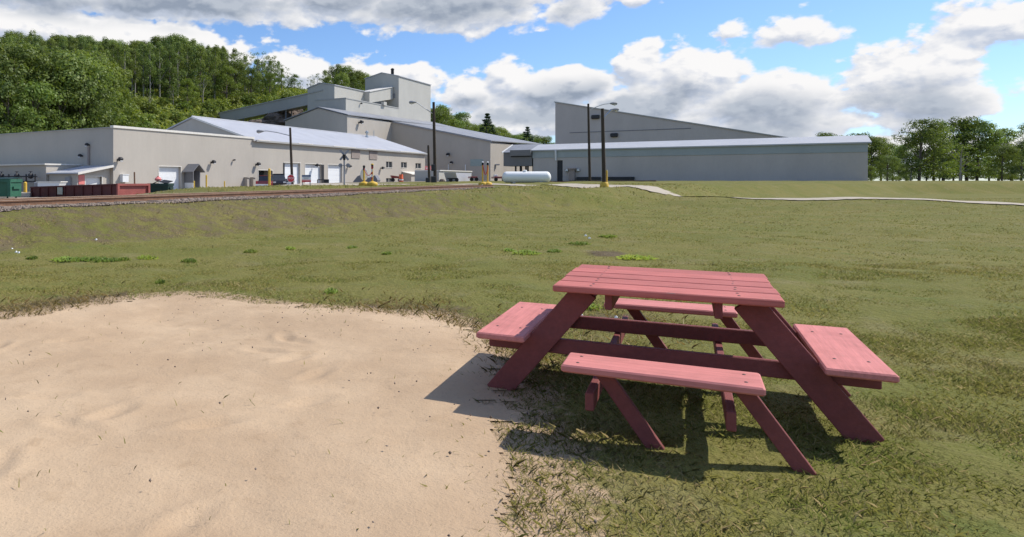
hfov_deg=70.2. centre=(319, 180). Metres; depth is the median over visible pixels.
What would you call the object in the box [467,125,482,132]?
leafy tree
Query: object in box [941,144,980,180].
leafy tree
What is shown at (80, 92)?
leafy tree
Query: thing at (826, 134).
leafy tree
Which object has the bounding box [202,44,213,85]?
leafy tree
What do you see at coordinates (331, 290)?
weed clump
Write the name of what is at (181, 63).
leafy tree
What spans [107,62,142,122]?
leafy tree
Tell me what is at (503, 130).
leafy tree
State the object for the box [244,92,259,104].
shrub
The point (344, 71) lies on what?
leafy tree
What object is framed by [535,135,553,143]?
leafy tree
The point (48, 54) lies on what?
leafy tree
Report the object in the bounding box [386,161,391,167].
window
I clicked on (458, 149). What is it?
sloped roof building
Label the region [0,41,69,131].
leafy tree
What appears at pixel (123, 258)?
weed clump
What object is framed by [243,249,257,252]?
weed clump
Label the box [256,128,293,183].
lamp post
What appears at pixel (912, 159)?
leafy tree
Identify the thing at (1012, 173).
leafy tree
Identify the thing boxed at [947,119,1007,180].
leafy tree
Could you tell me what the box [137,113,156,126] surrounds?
shrub
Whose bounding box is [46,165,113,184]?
lean to shed
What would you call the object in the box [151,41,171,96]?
leafy tree
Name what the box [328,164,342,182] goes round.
overhead door
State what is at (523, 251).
weed clump
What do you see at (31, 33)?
leafy tree
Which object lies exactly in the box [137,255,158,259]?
weed clump
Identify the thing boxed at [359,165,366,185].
yellow post
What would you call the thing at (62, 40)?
leafy tree
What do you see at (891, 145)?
leafy tree
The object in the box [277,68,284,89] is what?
leafy tree
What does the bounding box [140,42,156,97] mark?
leafy tree
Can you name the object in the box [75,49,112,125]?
leafy tree
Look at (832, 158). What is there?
grey building
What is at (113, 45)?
leafy tree
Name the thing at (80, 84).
leafy tree
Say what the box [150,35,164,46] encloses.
leafy tree
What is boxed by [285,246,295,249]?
weed clump
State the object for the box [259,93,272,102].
shrub
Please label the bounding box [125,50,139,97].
leafy tree
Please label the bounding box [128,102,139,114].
shrub
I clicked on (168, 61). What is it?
leafy tree
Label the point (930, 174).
leafy tree
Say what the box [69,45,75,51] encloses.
leafy tree
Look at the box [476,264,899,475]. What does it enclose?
picnic table
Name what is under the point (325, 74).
leafy tree
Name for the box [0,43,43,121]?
leafy tree
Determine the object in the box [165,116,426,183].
gabled building
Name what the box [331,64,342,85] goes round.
leafy tree
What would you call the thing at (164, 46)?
leafy tree
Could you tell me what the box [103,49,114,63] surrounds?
leafy tree
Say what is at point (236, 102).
shrub
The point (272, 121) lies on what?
boulder
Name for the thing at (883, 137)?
leafy tree
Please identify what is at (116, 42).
leafy tree
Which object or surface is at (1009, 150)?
leafy tree
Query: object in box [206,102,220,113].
shrub
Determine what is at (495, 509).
sand pebbles
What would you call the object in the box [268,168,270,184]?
bollard
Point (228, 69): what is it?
leafy tree
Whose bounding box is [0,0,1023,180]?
sky
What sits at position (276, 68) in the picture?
leafy tree
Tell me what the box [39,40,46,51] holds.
leafy tree
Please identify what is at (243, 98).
shrub
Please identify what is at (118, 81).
leafy tree
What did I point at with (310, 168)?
overhead door
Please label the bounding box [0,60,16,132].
leafy tree
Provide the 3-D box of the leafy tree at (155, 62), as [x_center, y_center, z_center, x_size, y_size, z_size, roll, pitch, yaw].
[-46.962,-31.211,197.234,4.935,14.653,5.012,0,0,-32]
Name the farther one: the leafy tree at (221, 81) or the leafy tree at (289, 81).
the leafy tree at (289, 81)
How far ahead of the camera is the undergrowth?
191.04 m
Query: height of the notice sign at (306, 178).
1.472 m
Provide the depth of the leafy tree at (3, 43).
119.20 m
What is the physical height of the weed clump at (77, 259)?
0.080 m
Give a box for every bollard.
[24,182,26,191]
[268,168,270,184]
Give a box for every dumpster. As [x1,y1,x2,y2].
[0,177,22,197]
[150,179,173,192]
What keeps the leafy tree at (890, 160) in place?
on the ground at (70, 230)
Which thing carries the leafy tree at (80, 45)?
on the ground at (70, 230)
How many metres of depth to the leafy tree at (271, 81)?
224.59 m
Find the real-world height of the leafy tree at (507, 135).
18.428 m
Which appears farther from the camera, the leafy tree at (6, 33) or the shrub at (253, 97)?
the shrub at (253, 97)
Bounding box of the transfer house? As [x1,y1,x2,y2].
[306,82,364,109]
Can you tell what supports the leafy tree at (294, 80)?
on the ground at (70, 230)
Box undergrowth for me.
[122,84,307,129]
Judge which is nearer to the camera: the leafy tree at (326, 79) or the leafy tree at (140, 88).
the leafy tree at (140, 88)
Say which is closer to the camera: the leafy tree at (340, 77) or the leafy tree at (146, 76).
the leafy tree at (146, 76)
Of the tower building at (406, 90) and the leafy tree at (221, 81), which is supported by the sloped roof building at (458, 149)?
the tower building at (406, 90)
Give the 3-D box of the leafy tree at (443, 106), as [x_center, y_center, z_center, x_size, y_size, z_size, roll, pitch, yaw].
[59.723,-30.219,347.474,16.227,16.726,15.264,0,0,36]
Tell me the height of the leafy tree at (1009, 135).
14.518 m
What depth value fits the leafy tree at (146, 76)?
195.30 m
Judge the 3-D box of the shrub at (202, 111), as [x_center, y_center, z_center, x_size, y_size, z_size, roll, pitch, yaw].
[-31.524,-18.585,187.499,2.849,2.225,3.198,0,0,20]
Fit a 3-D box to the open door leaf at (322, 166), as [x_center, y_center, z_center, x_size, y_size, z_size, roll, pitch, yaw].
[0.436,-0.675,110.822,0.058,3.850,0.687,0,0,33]
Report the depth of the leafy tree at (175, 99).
184.50 m
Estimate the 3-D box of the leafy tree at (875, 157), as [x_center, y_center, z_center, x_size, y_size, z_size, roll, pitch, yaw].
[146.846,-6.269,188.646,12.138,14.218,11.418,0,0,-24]
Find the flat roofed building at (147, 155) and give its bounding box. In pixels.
[0,125,255,189]
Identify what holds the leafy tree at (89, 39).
on the ground at (70, 230)
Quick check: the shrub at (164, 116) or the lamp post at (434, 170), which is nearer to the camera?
the lamp post at (434, 170)
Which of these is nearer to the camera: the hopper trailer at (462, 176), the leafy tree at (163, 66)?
the hopper trailer at (462, 176)
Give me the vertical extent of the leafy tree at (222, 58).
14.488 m
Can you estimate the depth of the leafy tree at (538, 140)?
487.52 m
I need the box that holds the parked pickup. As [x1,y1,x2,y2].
[255,175,272,185]
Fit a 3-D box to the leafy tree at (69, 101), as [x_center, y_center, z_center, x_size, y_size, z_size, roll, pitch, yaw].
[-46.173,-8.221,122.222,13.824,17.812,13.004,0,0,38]
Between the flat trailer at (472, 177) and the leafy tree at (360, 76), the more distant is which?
the leafy tree at (360, 76)
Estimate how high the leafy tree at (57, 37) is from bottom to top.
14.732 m
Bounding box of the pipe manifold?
[0,171,36,181]
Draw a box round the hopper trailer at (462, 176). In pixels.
[444,173,471,180]
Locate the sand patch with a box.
[0,295,525,536]
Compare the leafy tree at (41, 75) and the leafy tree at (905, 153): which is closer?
the leafy tree at (41, 75)
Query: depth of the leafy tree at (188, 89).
187.04 m
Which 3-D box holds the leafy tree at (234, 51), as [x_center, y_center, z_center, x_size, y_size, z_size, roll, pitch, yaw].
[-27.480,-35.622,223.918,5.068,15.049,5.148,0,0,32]
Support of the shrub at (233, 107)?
on the ground at (70, 230)
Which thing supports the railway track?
on the ground at (70, 230)
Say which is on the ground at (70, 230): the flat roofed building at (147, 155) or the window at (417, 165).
the flat roofed building at (147, 155)
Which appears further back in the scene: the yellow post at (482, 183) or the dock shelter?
the dock shelter
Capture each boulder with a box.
[248,118,284,125]
[262,112,284,120]
[283,111,298,118]
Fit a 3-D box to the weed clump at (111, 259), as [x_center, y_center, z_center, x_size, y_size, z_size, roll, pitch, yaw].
[-3.437,1.270,11.253,0.327,0.072,0.322,0,0,31]
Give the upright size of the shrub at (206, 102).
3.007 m
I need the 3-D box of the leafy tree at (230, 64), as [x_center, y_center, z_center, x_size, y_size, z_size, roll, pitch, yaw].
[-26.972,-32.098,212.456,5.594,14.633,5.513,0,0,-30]
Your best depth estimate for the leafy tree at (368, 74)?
301.35 m
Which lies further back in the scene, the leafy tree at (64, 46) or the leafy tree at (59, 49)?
the leafy tree at (64, 46)
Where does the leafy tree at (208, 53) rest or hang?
on the ground at (70, 230)
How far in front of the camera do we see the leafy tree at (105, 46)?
182.93 m
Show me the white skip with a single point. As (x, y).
(49, 183)
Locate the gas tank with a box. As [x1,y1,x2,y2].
[502,170,550,183]
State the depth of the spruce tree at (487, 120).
304.60 m
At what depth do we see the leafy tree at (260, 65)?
224.59 m
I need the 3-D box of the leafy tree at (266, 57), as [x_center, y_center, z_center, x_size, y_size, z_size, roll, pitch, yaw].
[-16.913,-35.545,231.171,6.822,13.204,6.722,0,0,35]
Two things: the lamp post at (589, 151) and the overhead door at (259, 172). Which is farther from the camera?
the lamp post at (589, 151)
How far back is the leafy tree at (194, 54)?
219.55 m
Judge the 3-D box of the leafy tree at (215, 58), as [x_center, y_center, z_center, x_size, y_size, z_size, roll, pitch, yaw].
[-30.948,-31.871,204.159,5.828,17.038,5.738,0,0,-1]
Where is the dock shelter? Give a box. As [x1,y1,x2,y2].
[402,171,414,180]
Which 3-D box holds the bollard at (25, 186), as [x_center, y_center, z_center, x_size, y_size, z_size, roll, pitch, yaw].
[-22.100,0.743,52.000,0.624,1.384,0.624,0,0,0]
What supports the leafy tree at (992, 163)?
on the ground at (70, 230)
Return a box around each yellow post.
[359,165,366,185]
[367,163,377,185]
[478,161,485,184]
[486,162,491,184]
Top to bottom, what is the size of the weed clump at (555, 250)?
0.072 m
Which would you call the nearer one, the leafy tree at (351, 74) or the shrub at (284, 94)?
the shrub at (284, 94)
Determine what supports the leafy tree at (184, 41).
on the ground at (70, 230)
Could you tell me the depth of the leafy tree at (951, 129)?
159.45 m
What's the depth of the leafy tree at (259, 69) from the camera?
225.62 m
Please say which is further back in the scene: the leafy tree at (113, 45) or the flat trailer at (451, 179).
the leafy tree at (113, 45)
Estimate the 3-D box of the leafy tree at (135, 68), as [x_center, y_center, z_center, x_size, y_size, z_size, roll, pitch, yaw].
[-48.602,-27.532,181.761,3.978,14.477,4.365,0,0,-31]
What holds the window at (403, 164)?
in the gabled building at (316, 154)
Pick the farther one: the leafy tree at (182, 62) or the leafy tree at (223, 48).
the leafy tree at (223, 48)
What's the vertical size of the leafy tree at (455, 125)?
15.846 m
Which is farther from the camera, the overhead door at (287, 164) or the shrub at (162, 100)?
the shrub at (162, 100)
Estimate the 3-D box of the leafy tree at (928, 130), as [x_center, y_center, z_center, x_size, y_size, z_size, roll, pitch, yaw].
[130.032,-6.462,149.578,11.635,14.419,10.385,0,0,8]
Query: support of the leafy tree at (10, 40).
on the ground at (70, 230)
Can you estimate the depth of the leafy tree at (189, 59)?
198.60 m
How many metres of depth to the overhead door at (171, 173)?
83.60 m
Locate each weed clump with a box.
[25,255,37,259]
[50,256,72,261]
[61,256,99,261]
[84,256,108,262]
[100,257,120,261]
[118,256,131,260]
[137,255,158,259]
[154,279,164,283]
[181,258,196,262]
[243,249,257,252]
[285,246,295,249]
[324,287,337,293]
[512,249,541,254]
[546,249,562,252]
[566,241,589,244]
[587,302,601,309]
[598,234,616,237]
[616,254,659,259]
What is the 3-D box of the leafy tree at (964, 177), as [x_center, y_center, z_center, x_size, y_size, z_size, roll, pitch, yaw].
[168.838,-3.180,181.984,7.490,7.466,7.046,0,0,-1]
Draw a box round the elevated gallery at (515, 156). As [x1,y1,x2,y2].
[502,144,540,171]
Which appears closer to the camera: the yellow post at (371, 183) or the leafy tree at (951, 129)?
the yellow post at (371, 183)
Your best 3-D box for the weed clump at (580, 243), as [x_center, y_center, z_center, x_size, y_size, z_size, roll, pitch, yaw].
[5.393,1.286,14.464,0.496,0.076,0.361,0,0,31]
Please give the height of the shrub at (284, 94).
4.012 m
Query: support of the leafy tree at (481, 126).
on the ground at (70, 230)
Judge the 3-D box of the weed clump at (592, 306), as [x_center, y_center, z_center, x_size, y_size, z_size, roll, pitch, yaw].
[2.781,1.279,7.124,0.292,0.071,0.296,0,0,2]
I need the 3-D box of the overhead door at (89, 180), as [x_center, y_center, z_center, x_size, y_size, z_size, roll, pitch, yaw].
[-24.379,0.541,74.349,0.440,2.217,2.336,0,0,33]
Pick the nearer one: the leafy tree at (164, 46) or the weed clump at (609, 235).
the weed clump at (609, 235)
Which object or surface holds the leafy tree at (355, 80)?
on the ground at (70, 230)
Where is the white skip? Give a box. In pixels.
[34,181,67,186]
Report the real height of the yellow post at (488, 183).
1.920 m
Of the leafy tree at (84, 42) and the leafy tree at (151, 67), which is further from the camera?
the leafy tree at (151, 67)
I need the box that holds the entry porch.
[182,164,204,187]
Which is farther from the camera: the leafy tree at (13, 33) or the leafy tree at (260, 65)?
the leafy tree at (260, 65)
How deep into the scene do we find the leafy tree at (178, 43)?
193.00 m
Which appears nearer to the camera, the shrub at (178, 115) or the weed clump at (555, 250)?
the weed clump at (555, 250)
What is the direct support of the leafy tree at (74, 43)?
on the ground at (70, 230)
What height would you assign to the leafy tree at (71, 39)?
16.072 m
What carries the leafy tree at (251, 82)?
on the ground at (70, 230)
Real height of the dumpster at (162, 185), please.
1.347 m
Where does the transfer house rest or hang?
on the sloped roof building at (458, 149)
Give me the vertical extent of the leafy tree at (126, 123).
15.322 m
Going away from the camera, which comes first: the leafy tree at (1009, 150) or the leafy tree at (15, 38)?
the leafy tree at (1009, 150)
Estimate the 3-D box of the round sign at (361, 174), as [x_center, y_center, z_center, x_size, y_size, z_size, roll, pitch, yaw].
[2.881,-0.215,45.269,0.540,1.225,0.095,0,0,-14]
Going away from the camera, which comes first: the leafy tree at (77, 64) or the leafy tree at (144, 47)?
the leafy tree at (77, 64)
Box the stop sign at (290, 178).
[287,175,294,184]
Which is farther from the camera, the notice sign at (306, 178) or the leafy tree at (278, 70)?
the leafy tree at (278, 70)
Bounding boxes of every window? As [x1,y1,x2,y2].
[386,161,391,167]
[401,162,405,167]
[415,163,420,168]
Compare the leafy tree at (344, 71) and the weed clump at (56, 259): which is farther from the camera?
the leafy tree at (344, 71)
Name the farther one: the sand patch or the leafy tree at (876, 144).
the leafy tree at (876, 144)
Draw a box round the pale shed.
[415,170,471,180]
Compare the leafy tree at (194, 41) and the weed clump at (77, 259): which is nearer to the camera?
the weed clump at (77, 259)
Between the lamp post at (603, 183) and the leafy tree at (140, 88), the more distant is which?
the leafy tree at (140, 88)
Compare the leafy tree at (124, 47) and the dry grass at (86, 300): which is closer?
the dry grass at (86, 300)
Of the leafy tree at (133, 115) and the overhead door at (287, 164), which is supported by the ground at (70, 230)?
the leafy tree at (133, 115)
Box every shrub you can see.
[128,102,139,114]
[134,120,155,128]
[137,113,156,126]
[140,101,158,114]
[155,97,169,105]
[160,113,169,119]
[170,111,186,121]
[178,101,192,110]
[199,108,207,113]
[200,100,213,108]
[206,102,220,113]
[207,111,219,118]
[213,98,230,109]
[227,95,243,106]
[228,103,241,109]
[241,95,249,103]
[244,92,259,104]
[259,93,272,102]
[280,92,293,98]
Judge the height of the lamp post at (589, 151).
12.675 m
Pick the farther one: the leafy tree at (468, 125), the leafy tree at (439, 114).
the leafy tree at (468, 125)
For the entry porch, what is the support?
on the ground at (70, 230)
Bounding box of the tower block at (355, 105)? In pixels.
[315,98,398,121]
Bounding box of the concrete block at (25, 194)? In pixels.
[17,192,30,196]
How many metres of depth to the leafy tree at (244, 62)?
222.20 m
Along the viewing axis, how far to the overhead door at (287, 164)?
104.98 m
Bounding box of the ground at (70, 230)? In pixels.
[0,76,1023,536]
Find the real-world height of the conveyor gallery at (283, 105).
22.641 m
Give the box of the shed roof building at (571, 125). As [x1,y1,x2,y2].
[554,101,784,143]
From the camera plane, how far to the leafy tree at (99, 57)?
137.83 m
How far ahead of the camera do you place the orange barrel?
91.76 m
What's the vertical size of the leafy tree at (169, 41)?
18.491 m
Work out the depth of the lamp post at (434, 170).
79.86 m
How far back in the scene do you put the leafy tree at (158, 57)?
205.02 m
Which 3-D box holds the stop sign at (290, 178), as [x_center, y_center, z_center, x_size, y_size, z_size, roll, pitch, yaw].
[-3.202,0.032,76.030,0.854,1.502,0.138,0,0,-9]
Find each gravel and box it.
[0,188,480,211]
[0,189,421,211]
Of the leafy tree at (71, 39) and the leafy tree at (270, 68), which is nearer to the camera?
the leafy tree at (71, 39)
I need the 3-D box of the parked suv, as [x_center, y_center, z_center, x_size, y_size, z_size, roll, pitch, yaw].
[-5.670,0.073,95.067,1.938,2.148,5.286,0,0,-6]
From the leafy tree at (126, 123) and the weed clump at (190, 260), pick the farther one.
the leafy tree at (126, 123)
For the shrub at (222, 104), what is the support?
on the ground at (70, 230)
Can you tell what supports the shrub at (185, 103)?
on the ground at (70, 230)
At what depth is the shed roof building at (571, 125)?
142.05 m
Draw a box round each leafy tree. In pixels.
[0,30,23,39]
[0,31,18,43]
[0,37,10,112]
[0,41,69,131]
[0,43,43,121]
[0,43,54,129]
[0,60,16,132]
[0,78,71,132]
[0,81,46,133]
[4,36,13,45]
[9,35,17,74]
[14,32,28,46]
[18,46,82,130]
[19,44,70,126]
[25,30,35,42]
[28,35,40,76]
[31,46,78,122]
[34,49,127,130]
[36,83,88,130]
[38,49,112,130]
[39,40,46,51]
[44,33,67,45]
[47,37,58,48]
[48,73,119,129]
[58,36,66,48]
[59,43,68,52]
[64,48,128,127]
[65,35,74,52]
[69,38,78,50]
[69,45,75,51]
[74,34,100,50]
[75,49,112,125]
[76,36,89,51]
[77,42,84,49]
[88,61,142,126]
[90,45,101,57]
[94,94,137,127]
[97,45,108,62]
[99,35,116,62]
[101,58,124,89]
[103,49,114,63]
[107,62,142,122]
[108,38,122,64]
[109,42,122,69]
[109,46,125,86]
[112,42,133,86]
[119,49,130,79]
[125,39,143,66]
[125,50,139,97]
[128,49,142,95]
[128,49,146,93]
[135,42,149,96]
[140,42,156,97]
[140,48,155,90]
[141,90,155,108]
[149,46,161,92]
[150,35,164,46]
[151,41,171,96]
[151,46,165,87]
[157,43,180,94]
[157,49,168,95]
[160,44,179,100]
[161,36,178,77]
[162,35,182,49]
[165,33,191,86]
[166,85,179,104]
[167,41,186,98]
[175,44,186,88]
[177,78,199,105]
[178,45,196,95]
[180,44,192,85]
[182,42,204,78]
[185,45,205,95]
[187,46,210,97]
[188,38,204,78]
[193,75,211,101]
[195,48,206,84]
[201,50,218,98]
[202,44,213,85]
[205,65,224,99]
[206,45,222,98]
[211,65,241,99]
[214,51,225,84]
[218,46,228,91]
[221,60,247,97]
[222,52,238,93]
[229,48,241,90]
[241,55,250,90]
[241,67,264,98]
[245,62,254,92]
[246,51,267,89]
[255,59,264,84]
[257,55,276,89]
[257,60,267,91]
[261,72,279,94]
[266,56,282,88]
[266,60,276,88]
[274,61,280,81]
[274,64,288,84]
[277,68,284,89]
[284,73,292,86]
[288,74,300,88]
[321,77,333,83]
[322,70,330,79]
[326,66,337,83]
[330,64,354,84]
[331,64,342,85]
[331,72,350,86]
[345,75,364,90]
[347,67,358,87]
[349,70,366,90]
[352,72,369,89]
[431,107,451,124]
[435,104,451,122]
[435,108,456,125]
[445,120,461,127]
[451,112,472,126]
[452,119,466,128]
[461,122,478,131]
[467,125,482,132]
[475,123,494,133]
[495,126,508,134]
[501,133,512,137]
[533,134,542,143]
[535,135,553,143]
[815,131,836,136]
[846,132,887,169]
[868,136,893,179]
[868,166,878,180]
[869,136,896,180]
[870,155,905,180]
[876,143,902,180]
[888,142,923,180]
[888,163,909,180]
[891,117,957,180]
[899,158,923,180]
[905,126,969,180]
[912,159,939,180]
[921,119,970,180]
[928,116,1001,180]
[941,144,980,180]
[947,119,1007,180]
[953,157,972,180]
[969,141,1007,180]
[979,145,1023,180]
[982,128,1023,180]
[1000,164,1023,180]
[1005,139,1023,180]
[1008,122,1023,161]
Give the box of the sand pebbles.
[5,294,596,536]
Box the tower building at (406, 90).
[364,68,430,123]
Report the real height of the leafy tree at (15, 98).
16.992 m
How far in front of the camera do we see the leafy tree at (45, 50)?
124.48 m
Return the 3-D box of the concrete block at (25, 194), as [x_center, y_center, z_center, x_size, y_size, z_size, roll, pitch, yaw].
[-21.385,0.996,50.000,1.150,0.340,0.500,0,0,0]
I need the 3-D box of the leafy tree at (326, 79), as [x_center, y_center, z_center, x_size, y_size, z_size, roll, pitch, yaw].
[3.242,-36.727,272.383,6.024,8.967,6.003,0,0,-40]
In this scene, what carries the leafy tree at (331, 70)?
on the ground at (70, 230)
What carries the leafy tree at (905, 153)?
on the ground at (70, 230)
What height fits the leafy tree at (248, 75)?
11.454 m
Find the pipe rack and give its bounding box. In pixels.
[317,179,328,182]
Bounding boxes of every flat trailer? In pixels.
[447,178,458,181]
[468,176,477,180]
[491,175,502,180]
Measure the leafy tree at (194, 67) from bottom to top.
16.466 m
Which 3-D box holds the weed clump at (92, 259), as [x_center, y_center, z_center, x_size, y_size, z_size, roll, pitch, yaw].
[-3.646,1.270,11.302,0.485,0.080,0.667,0,0,-15]
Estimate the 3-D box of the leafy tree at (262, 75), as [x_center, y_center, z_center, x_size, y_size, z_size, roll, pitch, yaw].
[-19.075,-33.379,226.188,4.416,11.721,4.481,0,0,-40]
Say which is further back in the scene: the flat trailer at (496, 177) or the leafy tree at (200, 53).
the leafy tree at (200, 53)
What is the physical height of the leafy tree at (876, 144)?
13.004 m
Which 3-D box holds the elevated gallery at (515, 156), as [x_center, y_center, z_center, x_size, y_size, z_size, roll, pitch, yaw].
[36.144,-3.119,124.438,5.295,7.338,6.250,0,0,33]
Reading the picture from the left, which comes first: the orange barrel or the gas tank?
the orange barrel
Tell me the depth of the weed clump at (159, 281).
8.90 m
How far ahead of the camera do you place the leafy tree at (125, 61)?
185.45 m
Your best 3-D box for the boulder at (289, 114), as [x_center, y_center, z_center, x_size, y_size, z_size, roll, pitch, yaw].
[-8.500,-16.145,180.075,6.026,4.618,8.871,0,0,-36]
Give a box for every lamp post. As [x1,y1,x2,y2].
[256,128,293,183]
[409,101,436,182]
[426,145,430,181]
[587,102,616,180]
[600,108,618,186]
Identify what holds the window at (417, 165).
in the gabled building at (316, 154)
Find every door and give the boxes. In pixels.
[85,176,102,184]
[158,166,181,189]
[258,170,272,179]
[284,162,300,183]
[305,163,319,182]
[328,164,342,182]
[557,160,562,180]
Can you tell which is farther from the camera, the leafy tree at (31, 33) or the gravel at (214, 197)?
the leafy tree at (31, 33)
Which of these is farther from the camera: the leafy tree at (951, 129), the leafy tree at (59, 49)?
the leafy tree at (951, 129)
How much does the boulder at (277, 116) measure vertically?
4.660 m
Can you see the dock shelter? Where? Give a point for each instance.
(408, 176)
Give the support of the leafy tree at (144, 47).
on the ground at (70, 230)
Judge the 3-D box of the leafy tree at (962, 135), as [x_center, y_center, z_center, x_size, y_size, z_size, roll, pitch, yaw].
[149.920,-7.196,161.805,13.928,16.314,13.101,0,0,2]
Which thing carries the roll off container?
on the ground at (70, 230)
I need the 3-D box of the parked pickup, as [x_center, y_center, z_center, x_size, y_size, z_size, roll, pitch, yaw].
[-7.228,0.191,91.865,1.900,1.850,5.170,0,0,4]
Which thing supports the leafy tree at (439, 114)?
on the ground at (70, 230)
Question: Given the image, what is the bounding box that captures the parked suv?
[272,174,285,184]
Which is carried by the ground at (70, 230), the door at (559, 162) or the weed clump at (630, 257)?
the weed clump at (630, 257)
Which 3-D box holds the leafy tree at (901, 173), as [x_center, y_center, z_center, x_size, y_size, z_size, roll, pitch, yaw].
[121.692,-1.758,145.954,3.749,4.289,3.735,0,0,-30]
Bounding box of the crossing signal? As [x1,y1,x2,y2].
[338,149,349,184]
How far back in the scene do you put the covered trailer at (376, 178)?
96.00 m
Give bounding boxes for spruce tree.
[478,113,497,134]
[518,127,533,143]
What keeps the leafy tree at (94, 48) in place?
on the ground at (70, 230)
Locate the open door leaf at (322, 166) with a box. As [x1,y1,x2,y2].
[321,165,323,182]
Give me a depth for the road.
38.27 m
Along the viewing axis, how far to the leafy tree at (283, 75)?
238.65 m
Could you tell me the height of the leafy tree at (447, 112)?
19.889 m
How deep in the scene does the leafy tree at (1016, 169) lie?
150.71 m
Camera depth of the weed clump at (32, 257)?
11.60 m
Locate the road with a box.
[276,183,1023,204]
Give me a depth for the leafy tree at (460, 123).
303.69 m
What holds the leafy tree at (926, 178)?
on the ground at (70, 230)
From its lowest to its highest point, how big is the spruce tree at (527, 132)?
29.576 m
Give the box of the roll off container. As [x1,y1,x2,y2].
[30,183,149,196]
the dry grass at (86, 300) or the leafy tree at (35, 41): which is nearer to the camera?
the dry grass at (86, 300)
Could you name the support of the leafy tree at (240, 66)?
on the ground at (70, 230)
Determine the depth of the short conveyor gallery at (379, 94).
181.76 m
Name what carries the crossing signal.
on the ground at (70, 230)
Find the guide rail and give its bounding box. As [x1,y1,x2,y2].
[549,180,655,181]
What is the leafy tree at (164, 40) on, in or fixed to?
on the ground at (70, 230)
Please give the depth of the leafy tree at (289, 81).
245.43 m
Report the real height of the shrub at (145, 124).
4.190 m
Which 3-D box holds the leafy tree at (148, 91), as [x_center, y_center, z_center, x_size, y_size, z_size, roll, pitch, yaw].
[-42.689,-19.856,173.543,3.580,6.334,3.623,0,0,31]
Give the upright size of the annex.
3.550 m
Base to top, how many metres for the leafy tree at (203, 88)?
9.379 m
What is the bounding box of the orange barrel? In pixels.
[399,174,402,181]
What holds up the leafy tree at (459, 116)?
on the ground at (70, 230)
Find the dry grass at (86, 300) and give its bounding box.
[0,280,699,536]
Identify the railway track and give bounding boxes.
[0,185,493,207]
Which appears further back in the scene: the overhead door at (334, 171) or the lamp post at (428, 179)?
the overhead door at (334, 171)
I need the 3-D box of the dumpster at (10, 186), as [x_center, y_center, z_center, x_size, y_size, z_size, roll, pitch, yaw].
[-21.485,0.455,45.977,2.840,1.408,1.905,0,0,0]
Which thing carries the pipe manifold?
on the ground at (70, 230)
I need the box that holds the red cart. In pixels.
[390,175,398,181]
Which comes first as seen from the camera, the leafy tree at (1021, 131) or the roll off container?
the roll off container
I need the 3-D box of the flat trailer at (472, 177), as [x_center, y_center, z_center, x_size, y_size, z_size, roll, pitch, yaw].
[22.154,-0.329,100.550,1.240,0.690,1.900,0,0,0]
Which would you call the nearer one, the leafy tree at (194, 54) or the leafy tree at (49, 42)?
the leafy tree at (49, 42)
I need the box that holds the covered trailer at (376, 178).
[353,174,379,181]
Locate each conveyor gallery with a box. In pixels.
[210,90,322,120]
[364,87,392,101]
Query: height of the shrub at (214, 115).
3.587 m
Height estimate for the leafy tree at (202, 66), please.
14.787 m
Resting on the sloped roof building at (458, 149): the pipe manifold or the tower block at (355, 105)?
the tower block at (355, 105)
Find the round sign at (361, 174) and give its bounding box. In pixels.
[360,169,367,179]
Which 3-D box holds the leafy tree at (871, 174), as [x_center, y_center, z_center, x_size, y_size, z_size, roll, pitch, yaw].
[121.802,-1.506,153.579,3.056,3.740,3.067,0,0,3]
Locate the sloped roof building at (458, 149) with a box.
[283,107,539,180]
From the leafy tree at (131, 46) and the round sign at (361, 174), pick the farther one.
the leafy tree at (131, 46)
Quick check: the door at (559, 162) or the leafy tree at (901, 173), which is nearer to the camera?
the door at (559, 162)
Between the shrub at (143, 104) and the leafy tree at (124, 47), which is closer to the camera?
the shrub at (143, 104)
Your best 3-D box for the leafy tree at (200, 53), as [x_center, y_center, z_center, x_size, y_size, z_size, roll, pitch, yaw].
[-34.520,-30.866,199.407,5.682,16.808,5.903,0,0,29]
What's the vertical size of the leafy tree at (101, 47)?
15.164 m
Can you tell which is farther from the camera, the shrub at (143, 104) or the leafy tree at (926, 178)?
the shrub at (143, 104)
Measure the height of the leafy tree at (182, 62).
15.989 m
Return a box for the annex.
[0,163,81,190]
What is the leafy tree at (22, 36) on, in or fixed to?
on the ground at (70, 230)
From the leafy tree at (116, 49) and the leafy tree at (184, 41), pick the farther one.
the leafy tree at (184, 41)
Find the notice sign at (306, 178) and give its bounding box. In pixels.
[302,175,310,184]
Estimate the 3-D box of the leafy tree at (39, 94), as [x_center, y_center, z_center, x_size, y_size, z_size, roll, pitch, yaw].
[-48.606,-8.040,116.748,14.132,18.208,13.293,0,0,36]
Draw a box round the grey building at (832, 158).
[531,135,871,180]

